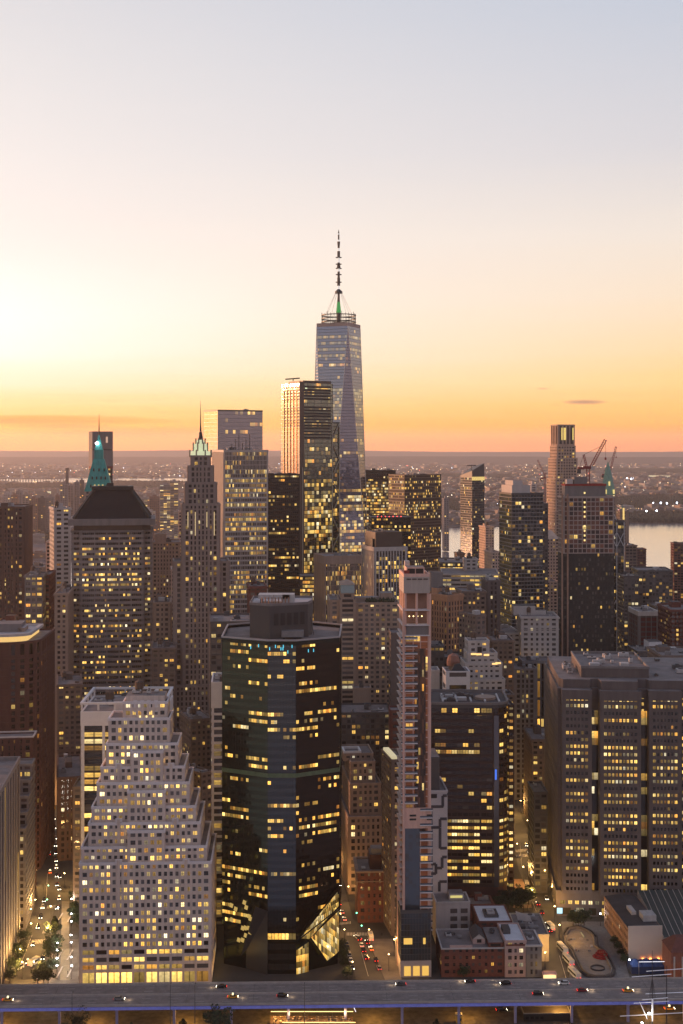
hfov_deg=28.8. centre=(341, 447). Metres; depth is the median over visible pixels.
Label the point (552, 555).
masonry wing
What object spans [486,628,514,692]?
building
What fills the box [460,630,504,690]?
cream stepped block
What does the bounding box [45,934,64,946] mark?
tree
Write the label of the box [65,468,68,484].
smokestack
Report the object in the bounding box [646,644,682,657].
block
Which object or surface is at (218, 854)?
window
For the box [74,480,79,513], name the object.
distant tower
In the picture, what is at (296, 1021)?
dining terrace
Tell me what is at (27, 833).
stepped balcony block
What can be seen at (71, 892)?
tree
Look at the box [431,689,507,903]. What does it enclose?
curved office block
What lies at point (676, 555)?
edge tower
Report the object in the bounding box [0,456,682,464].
hills
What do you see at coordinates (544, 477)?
tower crane
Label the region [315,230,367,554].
glass skyscraper
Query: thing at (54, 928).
tree
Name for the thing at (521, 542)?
glass apartment tower
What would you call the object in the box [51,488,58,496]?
distant block
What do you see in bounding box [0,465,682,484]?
ground
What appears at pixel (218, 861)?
window
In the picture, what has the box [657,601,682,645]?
edge brick tower
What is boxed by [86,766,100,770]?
window
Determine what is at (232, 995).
taxi
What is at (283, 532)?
black tower
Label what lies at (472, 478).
slanted tower
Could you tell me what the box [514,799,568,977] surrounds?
road
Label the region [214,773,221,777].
window
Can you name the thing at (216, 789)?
window
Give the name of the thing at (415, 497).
glass office block
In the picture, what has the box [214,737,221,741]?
window
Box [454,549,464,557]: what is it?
brown river block
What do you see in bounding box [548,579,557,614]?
masonry block
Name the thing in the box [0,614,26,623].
block
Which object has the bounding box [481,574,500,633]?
purple stone tower
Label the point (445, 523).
distant tower
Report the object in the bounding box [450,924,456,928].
window
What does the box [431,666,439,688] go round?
grey small block
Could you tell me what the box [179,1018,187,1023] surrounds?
tree
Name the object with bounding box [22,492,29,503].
distant tower
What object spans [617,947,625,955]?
tree
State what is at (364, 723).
dim flats tower
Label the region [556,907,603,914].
arcade window
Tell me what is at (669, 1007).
taxi
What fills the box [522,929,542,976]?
grey stone house
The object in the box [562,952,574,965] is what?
bus
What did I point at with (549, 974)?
food kiosk
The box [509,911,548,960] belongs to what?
tan walled building
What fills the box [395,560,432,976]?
balcony tower
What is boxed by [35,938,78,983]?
pavement
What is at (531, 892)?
tree
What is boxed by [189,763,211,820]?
setback terrace block
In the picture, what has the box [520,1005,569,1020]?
dark flat shed
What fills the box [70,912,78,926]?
tree
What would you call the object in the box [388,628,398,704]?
plain shaft
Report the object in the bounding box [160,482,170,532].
distant tower
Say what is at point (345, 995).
elevated highway
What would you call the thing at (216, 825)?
window
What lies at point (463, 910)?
window
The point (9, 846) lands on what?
finned office block
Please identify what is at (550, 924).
delivery truck
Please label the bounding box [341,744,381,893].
tan setback block
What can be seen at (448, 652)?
dark terrace block
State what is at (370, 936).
delivery truck
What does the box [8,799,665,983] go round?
city ground
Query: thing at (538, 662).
classical block
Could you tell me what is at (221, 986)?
parked car
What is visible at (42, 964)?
tree
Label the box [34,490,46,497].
distant block
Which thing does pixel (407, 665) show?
window
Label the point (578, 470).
tower crane
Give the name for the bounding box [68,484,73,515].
distant tower
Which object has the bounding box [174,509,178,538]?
distant tower
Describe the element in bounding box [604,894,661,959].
brick market hall
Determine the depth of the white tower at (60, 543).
1122.52 m
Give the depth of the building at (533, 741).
910.74 m
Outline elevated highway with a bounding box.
[0,977,682,1023]
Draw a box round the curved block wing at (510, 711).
[507,697,513,889]
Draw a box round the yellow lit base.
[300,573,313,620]
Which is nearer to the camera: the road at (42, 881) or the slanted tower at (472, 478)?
the road at (42, 881)
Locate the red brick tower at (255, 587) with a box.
[246,576,267,612]
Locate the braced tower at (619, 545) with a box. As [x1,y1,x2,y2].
[614,514,624,650]
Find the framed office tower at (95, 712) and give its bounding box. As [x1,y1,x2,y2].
[80,686,173,844]
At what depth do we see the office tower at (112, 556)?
1004.53 m
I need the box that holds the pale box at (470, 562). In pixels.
[462,552,478,570]
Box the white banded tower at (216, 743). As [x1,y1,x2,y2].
[211,672,221,923]
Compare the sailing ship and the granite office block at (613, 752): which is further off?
the granite office block at (613, 752)
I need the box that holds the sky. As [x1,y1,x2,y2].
[0,0,682,451]
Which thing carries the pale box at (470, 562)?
on the city ground at (222, 972)
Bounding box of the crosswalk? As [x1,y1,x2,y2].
[348,932,366,935]
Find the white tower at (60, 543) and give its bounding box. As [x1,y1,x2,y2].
[49,500,71,590]
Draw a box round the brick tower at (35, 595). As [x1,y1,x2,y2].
[23,566,48,628]
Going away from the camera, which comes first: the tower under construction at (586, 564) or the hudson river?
the tower under construction at (586, 564)
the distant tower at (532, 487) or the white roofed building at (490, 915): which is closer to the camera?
the white roofed building at (490, 915)
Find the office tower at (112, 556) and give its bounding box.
[68,483,154,707]
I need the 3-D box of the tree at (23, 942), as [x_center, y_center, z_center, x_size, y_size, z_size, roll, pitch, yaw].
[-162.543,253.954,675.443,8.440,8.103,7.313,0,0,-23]
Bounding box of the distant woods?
[0,468,682,541]
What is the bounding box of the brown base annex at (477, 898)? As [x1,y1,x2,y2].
[468,892,493,920]
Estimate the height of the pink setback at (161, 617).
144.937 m
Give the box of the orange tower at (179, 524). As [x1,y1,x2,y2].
[178,510,180,557]
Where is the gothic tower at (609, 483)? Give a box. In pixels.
[603,462,628,542]
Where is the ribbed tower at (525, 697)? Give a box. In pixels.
[514,661,537,799]
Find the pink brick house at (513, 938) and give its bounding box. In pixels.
[497,922,526,976]
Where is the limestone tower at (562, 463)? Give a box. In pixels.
[546,424,577,535]
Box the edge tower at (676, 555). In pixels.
[670,541,682,602]
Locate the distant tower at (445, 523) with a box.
[442,496,448,550]
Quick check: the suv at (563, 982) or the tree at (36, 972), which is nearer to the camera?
the suv at (563, 982)
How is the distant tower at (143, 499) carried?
on the shore
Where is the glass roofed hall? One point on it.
(665, 906)
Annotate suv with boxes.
[113,995,124,1000]
[277,992,287,997]
[496,1006,506,1011]
[500,980,510,984]
[532,990,543,995]
[558,980,569,984]
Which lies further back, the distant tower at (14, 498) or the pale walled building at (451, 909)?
the distant tower at (14, 498)
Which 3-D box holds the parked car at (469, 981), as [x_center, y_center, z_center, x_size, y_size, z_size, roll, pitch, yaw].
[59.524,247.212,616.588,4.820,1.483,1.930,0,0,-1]
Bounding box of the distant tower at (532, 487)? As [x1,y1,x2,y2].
[528,481,536,491]
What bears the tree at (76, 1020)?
on the city ground at (222, 972)
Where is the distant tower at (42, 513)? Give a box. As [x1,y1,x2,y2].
[38,496,46,532]
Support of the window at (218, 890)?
in the white banded tower at (216, 743)
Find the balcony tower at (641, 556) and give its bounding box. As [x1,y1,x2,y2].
[637,547,646,565]
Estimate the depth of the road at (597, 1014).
604.23 m
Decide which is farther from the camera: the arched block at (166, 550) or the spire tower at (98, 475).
the arched block at (166, 550)
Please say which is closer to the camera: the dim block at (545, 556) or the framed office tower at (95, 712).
the framed office tower at (95, 712)
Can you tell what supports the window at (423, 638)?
in the balcony tower at (413, 913)
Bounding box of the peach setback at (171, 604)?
[171,566,171,639]
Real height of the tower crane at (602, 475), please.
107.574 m
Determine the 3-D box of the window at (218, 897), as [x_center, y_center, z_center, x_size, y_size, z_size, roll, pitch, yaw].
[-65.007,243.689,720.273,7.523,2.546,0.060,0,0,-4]
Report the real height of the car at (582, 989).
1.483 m
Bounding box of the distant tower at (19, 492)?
[15,489,22,503]
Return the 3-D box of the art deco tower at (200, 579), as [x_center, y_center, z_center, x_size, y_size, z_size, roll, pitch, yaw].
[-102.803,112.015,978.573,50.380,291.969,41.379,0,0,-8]
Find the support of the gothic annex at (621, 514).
on the city ground at (222, 972)
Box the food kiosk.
[541,971,556,977]
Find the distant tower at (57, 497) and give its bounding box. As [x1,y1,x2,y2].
[55,493,59,501]
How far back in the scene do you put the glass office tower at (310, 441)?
1463.27 m
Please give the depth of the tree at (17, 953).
660.97 m
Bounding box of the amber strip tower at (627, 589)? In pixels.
[617,571,638,650]
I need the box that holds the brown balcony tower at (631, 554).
[625,543,637,572]
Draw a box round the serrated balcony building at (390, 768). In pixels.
[381,747,398,935]
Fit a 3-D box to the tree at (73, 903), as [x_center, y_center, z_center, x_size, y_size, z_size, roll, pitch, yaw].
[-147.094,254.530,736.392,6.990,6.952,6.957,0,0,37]
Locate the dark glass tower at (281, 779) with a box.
[221,593,341,974]
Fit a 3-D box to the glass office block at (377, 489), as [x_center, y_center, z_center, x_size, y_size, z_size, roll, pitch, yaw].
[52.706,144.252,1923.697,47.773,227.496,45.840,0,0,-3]
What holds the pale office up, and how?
on the city ground at (222, 972)
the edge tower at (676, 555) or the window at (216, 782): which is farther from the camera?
the edge tower at (676, 555)
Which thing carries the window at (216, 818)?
in the white banded tower at (216, 743)
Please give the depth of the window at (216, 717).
720.21 m
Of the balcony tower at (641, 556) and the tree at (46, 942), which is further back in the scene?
the balcony tower at (641, 556)
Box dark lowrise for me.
[627,639,661,656]
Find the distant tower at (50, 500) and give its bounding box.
[46,495,54,531]
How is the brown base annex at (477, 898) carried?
on the city ground at (222, 972)
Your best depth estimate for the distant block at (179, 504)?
5185.06 m
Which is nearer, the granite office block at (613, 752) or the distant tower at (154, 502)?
the granite office block at (613, 752)
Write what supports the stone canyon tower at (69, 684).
on the city ground at (222, 972)
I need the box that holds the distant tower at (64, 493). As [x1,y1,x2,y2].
[60,482,67,505]
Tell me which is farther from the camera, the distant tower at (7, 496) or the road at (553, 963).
the distant tower at (7, 496)
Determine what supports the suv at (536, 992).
on the elevated highway
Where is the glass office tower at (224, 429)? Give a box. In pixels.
[204,409,262,464]
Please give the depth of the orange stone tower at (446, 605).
935.07 m
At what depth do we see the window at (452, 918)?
690.09 m
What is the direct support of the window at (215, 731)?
in the white banded tower at (216, 743)
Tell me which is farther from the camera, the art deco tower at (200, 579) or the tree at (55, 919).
the art deco tower at (200, 579)
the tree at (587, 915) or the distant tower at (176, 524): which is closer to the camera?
the tree at (587, 915)
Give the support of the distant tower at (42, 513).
on the shore
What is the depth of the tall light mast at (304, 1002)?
588.88 m
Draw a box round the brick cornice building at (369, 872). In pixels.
[353,845,383,922]
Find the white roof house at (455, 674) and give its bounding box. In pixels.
[442,653,469,688]
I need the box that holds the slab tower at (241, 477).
[212,434,267,612]
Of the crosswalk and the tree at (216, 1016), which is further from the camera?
the crosswalk
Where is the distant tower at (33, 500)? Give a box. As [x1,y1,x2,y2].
[29,496,37,533]
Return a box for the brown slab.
[313,551,361,622]
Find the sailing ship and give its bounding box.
[620,954,682,1023]
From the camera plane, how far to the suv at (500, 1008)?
608.24 m
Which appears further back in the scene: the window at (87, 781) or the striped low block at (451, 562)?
the striped low block at (451, 562)
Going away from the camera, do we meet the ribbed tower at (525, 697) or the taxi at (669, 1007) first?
the taxi at (669, 1007)
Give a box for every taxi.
[2,996,13,1001]
[227,993,237,998]
[622,987,633,992]
[664,1004,674,1009]
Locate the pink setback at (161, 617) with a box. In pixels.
[153,594,171,640]
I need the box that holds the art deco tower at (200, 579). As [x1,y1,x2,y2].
[172,401,229,728]
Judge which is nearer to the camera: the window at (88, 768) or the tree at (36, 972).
the tree at (36, 972)
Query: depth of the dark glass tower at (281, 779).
656.94 m
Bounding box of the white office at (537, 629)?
[512,604,559,655]
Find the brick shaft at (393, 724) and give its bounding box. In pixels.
[388,705,398,747]
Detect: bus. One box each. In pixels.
[557,941,567,952]
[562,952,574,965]
[568,965,580,977]
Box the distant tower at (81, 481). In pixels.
[79,478,83,502]
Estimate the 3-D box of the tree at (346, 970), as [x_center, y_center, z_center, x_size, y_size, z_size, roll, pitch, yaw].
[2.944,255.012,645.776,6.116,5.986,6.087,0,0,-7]
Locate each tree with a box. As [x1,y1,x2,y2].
[4,967,16,979]
[6,957,21,971]
[11,946,26,958]
[12,943,22,957]
[16,926,31,945]
[16,939,28,950]
[30,968,42,979]
[34,968,50,983]
[35,960,52,970]
[42,939,57,949]
[43,921,61,937]
[43,943,61,957]
[43,968,55,983]
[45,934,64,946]
[45,942,55,957]
[46,957,59,968]
[51,916,58,933]
[64,1005,90,1023]
[67,905,78,916]
[68,891,72,899]
[69,901,78,907]
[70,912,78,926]
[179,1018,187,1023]
[203,1003,234,1023]
[338,947,348,956]
[339,938,347,948]
[339,957,350,966]
[341,966,351,976]
[457,965,470,975]
[492,895,509,903]
[497,890,510,895]
[500,891,515,910]
[508,895,523,910]
[512,883,529,894]
[514,888,531,912]
[522,886,536,910]
[525,887,536,904]
[566,909,578,925]
[572,910,585,925]
[580,908,591,921]
[609,935,617,942]
[614,941,621,948]
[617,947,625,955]
[620,954,628,964]
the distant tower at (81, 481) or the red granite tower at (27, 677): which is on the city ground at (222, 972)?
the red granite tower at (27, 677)
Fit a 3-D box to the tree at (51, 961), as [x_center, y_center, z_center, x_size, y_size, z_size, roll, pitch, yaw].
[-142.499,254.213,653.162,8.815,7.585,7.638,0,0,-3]
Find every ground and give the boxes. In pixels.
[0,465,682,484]
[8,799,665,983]
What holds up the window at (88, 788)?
in the framed office tower at (95, 712)
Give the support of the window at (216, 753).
in the white banded tower at (216, 743)
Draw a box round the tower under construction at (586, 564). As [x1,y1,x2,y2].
[558,477,614,655]
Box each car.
[216,984,226,987]
[395,981,405,985]
[465,979,474,982]
[577,987,587,991]
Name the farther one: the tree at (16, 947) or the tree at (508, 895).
the tree at (508, 895)
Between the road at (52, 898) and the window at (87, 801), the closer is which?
the window at (87, 801)
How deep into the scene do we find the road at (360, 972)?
676.87 m
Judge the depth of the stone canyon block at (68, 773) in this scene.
831.01 m
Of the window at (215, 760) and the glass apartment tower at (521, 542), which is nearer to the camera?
the window at (215, 760)
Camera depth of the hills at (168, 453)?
31308.04 m
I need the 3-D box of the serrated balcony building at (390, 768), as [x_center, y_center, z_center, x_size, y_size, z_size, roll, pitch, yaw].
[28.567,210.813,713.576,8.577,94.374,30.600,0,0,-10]
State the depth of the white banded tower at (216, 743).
720.01 m
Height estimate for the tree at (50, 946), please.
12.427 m
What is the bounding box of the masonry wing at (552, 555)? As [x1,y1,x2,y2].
[548,530,557,580]
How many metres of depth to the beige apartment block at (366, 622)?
900.12 m
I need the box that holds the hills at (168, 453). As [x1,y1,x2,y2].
[0,450,682,456]
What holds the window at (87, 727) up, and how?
in the framed office tower at (95, 712)
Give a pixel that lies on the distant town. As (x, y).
(645, 480)
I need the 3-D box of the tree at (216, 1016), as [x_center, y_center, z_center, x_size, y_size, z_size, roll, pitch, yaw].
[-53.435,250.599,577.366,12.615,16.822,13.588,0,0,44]
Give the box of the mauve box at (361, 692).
[352,683,371,702]
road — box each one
[3,1004,682,1023]
[12,805,59,983]
[22,931,78,938]
[35,893,72,903]
[339,922,391,937]
[340,874,383,979]
[505,891,553,903]
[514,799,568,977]
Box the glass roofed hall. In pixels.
[638,889,682,939]
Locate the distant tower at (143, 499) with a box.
[139,496,146,506]
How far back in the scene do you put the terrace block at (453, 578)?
1289.13 m
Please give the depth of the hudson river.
3744.83 m
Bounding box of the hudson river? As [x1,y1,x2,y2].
[33,522,682,585]
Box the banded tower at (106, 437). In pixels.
[89,431,112,482]
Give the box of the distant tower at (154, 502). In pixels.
[149,495,159,532]
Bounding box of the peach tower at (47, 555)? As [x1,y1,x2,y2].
[46,539,49,570]
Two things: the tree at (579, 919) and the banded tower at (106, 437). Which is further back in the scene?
the banded tower at (106, 437)
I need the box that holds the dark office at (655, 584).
[631,566,672,606]
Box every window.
[83,971,207,982]
[86,726,101,729]
[86,732,101,736]
[86,739,101,743]
[86,746,101,749]
[86,752,101,756]
[86,759,101,763]
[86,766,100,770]
[86,773,100,776]
[86,779,97,783]
[86,786,96,790]
[86,793,96,797]
[86,800,93,803]
[214,708,221,712]
[214,715,221,719]
[214,722,221,726]
[214,730,221,733]
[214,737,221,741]
[214,744,221,748]
[214,751,221,755]
[214,758,221,762]
[214,766,221,769]
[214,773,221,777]
[214,780,221,784]
[214,787,221,791]
[214,795,221,798]
[214,802,221,805]
[214,809,221,813]
[214,816,221,820]
[214,823,221,827]
[216,852,221,856]
[216,859,221,863]
[216,888,221,892]
[216,895,221,899]
[229,900,251,942]
[406,664,412,670]
[406,723,412,729]
[414,642,419,648]
[421,636,426,640]
[421,642,426,647]
[450,916,456,920]
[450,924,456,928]
[461,908,467,912]
[461,916,467,920]
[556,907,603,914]
[567,426,568,443]
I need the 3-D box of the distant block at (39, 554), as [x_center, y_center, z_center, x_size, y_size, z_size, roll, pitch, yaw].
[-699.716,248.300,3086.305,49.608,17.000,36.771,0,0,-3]
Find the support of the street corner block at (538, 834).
on the city ground at (222, 972)
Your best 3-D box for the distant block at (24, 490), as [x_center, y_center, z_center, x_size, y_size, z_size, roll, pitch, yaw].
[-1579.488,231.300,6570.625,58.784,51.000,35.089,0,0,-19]
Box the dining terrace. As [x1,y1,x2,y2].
[270,1008,355,1023]
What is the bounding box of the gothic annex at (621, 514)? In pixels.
[616,508,627,542]
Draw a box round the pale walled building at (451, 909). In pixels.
[432,889,469,943]
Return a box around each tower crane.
[537,460,547,502]
[576,439,606,483]
[601,446,616,477]
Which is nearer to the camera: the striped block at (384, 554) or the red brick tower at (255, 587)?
the red brick tower at (255, 587)
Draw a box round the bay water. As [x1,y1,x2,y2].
[1,478,186,481]
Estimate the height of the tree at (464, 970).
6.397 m
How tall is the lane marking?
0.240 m
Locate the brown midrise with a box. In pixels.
[151,638,175,729]
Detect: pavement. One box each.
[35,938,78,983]
[60,901,69,979]
[368,939,401,979]
[513,879,531,907]
[561,922,629,977]
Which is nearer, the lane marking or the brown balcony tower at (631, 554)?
the lane marking
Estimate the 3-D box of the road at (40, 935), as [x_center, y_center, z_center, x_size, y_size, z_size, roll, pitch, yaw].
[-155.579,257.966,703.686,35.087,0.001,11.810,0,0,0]
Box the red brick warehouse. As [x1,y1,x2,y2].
[435,924,504,976]
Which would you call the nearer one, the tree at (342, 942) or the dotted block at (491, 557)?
the tree at (342, 942)
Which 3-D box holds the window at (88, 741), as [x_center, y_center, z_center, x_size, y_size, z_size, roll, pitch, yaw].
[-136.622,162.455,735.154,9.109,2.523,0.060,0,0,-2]
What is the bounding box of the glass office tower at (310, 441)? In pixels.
[281,378,339,572]
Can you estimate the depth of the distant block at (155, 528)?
3558.60 m
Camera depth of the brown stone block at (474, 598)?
1000.66 m
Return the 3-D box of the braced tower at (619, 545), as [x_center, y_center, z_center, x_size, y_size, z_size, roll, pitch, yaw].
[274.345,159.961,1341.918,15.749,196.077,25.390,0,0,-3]
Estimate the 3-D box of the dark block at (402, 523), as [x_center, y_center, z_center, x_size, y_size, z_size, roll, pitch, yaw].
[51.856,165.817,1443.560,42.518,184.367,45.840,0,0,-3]
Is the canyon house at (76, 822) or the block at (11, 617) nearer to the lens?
the canyon house at (76, 822)
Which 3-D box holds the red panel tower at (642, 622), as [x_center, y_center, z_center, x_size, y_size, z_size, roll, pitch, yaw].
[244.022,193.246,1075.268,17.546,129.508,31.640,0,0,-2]
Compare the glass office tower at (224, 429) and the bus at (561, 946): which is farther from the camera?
the glass office tower at (224, 429)
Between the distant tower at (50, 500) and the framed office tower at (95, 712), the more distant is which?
the distant tower at (50, 500)
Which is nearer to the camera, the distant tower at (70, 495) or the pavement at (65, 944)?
the pavement at (65, 944)
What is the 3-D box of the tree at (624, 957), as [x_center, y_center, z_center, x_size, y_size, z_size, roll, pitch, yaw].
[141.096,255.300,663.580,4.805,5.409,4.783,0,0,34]
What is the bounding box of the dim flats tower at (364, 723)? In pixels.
[341,703,388,800]
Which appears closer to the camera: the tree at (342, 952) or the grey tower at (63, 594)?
the tree at (342, 952)
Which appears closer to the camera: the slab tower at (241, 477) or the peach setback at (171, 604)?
the peach setback at (171, 604)
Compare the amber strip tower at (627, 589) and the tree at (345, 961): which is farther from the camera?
the amber strip tower at (627, 589)
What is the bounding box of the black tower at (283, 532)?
[268,472,299,595]
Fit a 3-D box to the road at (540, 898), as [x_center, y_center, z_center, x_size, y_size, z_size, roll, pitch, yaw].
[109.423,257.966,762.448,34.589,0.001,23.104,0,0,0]
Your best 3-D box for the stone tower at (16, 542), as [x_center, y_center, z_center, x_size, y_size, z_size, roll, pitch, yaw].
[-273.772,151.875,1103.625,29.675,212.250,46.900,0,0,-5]
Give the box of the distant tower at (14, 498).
[11,493,18,503]
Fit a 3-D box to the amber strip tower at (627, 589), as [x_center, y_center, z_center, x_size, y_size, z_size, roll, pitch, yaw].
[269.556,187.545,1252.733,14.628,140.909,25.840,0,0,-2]
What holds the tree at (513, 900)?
on the city ground at (222, 972)
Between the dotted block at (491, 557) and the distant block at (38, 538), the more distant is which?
the distant block at (38, 538)
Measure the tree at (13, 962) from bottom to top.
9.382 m
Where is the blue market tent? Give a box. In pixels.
[627,958,664,973]
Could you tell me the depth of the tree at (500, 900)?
737.69 m
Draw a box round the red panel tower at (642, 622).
[628,605,657,644]
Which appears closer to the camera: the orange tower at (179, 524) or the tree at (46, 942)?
the tree at (46, 942)
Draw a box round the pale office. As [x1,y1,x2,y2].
[500,624,518,660]
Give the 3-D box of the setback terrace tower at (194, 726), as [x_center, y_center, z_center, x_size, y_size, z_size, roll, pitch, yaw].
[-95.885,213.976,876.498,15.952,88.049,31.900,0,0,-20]
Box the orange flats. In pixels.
[479,521,494,567]
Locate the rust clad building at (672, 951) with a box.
[662,934,682,976]
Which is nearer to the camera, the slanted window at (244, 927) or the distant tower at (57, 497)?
the slanted window at (244, 927)
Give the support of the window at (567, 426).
in the limestone tower at (562, 463)
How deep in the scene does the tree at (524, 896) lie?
735.16 m
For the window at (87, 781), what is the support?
in the framed office tower at (95, 712)
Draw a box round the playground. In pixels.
[562,926,615,977]
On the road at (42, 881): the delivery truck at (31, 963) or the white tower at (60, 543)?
the delivery truck at (31, 963)
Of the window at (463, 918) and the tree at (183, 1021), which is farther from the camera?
the window at (463, 918)
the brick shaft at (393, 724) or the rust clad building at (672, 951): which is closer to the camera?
the rust clad building at (672, 951)
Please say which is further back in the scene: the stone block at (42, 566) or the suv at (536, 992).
the stone block at (42, 566)
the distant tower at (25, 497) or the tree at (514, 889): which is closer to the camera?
the tree at (514, 889)
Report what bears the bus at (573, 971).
on the pavement at (601, 932)
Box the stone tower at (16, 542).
[0,502,33,618]
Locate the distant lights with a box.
[2,463,680,511]
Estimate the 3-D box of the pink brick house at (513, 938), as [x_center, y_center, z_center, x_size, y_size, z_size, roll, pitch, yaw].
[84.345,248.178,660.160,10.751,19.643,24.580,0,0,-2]
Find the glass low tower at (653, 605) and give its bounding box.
[647,602,667,609]
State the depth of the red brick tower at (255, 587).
931.16 m
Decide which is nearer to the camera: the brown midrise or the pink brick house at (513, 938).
the pink brick house at (513, 938)
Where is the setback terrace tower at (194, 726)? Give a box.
[178,706,209,769]
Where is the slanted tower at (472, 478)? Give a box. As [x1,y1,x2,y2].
[460,463,484,567]
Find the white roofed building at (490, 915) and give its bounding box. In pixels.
[472,904,511,927]
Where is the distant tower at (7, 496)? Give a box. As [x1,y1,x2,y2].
[4,491,10,501]
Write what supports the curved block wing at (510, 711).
on the city ground at (222, 972)
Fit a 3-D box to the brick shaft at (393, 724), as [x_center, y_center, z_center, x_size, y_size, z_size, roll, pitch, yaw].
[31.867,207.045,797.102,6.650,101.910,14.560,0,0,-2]
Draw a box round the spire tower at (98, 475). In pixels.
[79,425,110,506]
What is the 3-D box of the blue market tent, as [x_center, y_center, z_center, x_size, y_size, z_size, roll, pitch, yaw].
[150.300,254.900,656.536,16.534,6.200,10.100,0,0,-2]
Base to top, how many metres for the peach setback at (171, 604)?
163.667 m
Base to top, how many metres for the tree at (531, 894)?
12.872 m
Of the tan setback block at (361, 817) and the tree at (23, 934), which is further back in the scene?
the tan setback block at (361, 817)
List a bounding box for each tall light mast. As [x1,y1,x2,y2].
[170,982,171,1023]
[304,982,304,1023]
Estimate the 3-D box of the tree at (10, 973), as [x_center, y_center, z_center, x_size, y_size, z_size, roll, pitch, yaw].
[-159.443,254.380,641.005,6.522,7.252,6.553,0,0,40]
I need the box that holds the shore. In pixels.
[0,485,682,560]
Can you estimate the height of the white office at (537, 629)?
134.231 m
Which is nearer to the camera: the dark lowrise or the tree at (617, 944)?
the tree at (617, 944)
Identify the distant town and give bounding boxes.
[0,462,682,524]
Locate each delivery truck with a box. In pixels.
[11,962,23,969]
[27,956,39,966]
[368,931,373,940]
[546,921,554,930]
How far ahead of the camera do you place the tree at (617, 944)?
680.28 m
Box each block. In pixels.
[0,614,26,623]
[0,730,36,889]
[0,756,19,983]
[15,489,27,493]
[20,758,35,930]
[33,533,44,543]
[33,550,45,558]
[33,562,45,571]
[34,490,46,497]
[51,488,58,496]
[56,753,80,860]
[79,679,216,982]
[150,524,157,538]
[153,533,180,597]
[162,528,173,538]
[178,500,182,509]
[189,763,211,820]
[210,611,249,769]
[327,579,398,705]
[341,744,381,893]
[361,529,407,600]
[366,468,395,526]
[368,515,410,564]
[388,473,440,571]
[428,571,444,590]
[431,640,444,688]
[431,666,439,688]
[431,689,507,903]
[431,748,447,926]
[438,556,462,570]
[441,568,498,592]
[444,649,463,666]
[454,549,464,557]
[455,584,486,613]
[458,610,485,654]
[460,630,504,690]
[483,547,498,572]
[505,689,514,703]
[517,656,546,726]
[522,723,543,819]
[528,781,547,892]
[543,502,547,610]
[544,651,682,916]
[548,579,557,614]
[617,505,633,509]
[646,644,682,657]
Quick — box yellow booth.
[455,1012,461,1022]
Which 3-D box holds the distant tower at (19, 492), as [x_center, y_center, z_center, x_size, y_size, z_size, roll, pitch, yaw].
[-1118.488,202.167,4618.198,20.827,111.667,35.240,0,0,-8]
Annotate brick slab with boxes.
[46,570,55,628]
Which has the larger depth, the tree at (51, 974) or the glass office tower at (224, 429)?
the glass office tower at (224, 429)
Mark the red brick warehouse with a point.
(478, 950)
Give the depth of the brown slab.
1126.35 m
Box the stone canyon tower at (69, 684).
[56,671,82,754]
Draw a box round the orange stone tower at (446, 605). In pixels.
[429,585,463,650]
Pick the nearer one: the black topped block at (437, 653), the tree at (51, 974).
the tree at (51, 974)
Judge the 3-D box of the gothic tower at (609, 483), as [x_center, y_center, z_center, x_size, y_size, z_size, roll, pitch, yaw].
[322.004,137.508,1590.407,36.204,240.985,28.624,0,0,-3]
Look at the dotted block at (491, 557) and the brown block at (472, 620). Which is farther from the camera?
the dotted block at (491, 557)
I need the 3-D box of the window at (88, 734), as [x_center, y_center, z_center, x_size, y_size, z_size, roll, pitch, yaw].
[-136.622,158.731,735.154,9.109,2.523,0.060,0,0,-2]
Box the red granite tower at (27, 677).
[0,620,54,870]
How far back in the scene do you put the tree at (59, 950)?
667.05 m
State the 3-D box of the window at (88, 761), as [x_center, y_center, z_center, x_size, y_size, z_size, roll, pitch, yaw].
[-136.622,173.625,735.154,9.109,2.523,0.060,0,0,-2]
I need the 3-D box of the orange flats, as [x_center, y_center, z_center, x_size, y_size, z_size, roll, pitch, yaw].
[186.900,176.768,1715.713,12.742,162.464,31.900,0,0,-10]
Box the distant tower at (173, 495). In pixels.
[170,479,177,528]
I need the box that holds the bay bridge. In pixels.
[0,478,64,482]
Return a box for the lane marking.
[22,848,565,976]
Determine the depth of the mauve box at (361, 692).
868.25 m
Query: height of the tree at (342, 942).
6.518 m
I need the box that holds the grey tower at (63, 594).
[53,582,74,804]
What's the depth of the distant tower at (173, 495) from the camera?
3760.98 m
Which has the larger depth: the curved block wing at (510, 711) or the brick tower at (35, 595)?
the brick tower at (35, 595)
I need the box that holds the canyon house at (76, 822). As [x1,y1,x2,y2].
[73,777,80,903]
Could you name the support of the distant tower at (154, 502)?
on the shore
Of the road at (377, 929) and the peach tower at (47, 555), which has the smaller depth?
the road at (377, 929)
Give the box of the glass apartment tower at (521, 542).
[499,480,543,628]
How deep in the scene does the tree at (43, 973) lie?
636.21 m

